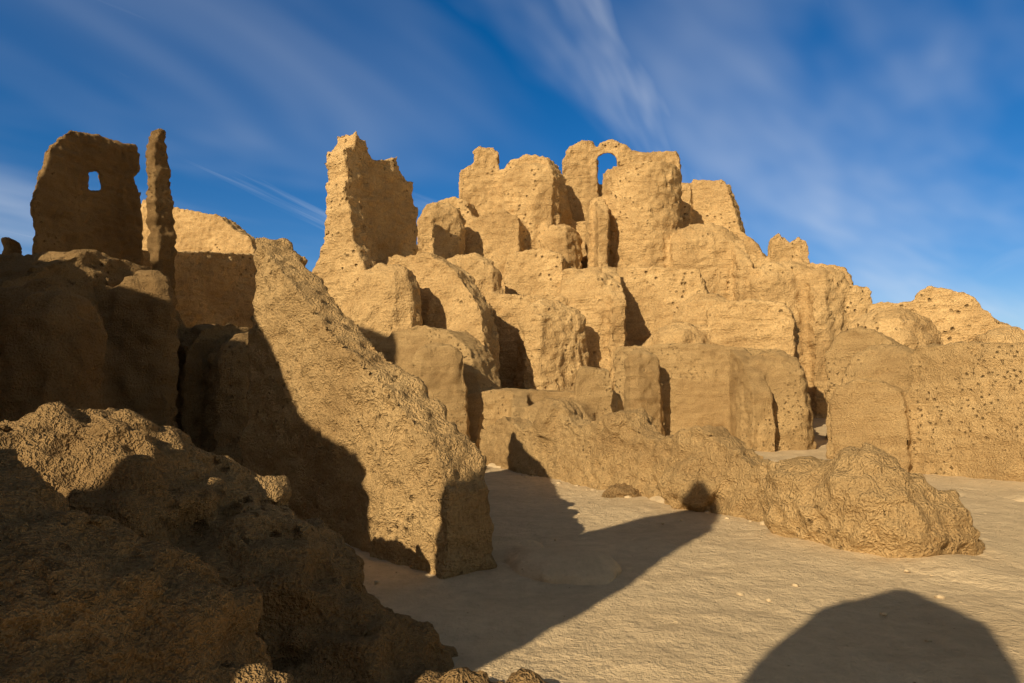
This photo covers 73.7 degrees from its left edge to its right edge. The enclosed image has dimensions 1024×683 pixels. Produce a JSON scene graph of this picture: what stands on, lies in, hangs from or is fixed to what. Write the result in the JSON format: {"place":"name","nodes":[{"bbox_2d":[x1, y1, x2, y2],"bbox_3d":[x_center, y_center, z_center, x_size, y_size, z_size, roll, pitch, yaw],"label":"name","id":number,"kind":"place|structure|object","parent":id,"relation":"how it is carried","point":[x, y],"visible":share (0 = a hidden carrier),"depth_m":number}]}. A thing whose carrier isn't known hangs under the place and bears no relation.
{"place":"outdoors","nodes":[
{"label":"outdoors","id":0,"kind":"place"},
{"bbox_2d":[0,0,1023,329],"label":"sky","id":1,"kind":"structure","parent":0,"point":[886,137]},
{"bbox_2d":[345,418,1023,682],"bbox_3d":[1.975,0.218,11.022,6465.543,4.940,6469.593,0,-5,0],"label":"ground","id":2,"kind":"structure","parent":0,"point":[694,572],"depth_m":5.71},
{"bbox_2d":[0,128,249,465],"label":"ruin","id":3,"kind":"object","parent":2,"relation":"on","point":[90,316],"visible":0.73,"depth_m":14.37},
{"bbox_2d":[0,401,641,682],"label":"rubble","id":4,"kind":"object","parent":2,"relation":"on","point":[135,547],"visible":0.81,"depth_m":3.93},
{"bbox_2d":[141,131,1023,438],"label":"ruin","id":5,"kind":"object","parent":2,"relation":"on","point":[535,271],"visible":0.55,"depth_m":33.27},
{"bbox_2d":[240,237,984,578],"bbox_3d":[-0.540,0.817,11.561,7.405,4.949,12.266,3,-6,-27],"label":"ruin","id":6,"kind":"object","parent":2,"relation":"on","point":[356,437],"visible":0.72,"depth_m":8.46},
{"bbox_2d":[374,471,986,675],"bbox_3d":[3.232,2.578,10.381,9.434,0.100,13.436,0,-5,0],"label":"debris","id":7,"kind":"object","parent":2,"relation":"on","point":[940,596],"visible":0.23,"depth_m":6.37},
{"bbox_2d":[376,325,1023,481],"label":"ruin","id":8,"kind":"object","parent":2,"relation":"on","point":[953,409],"visible":0.69,"depth_m":20.01},
{"bbox_2d":[487,463,1023,593],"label":"sand drift","id":9,"kind":"object","parent":2,"relation":"on","point":[998,563],"visible":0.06,"depth_m":6.83}
]}

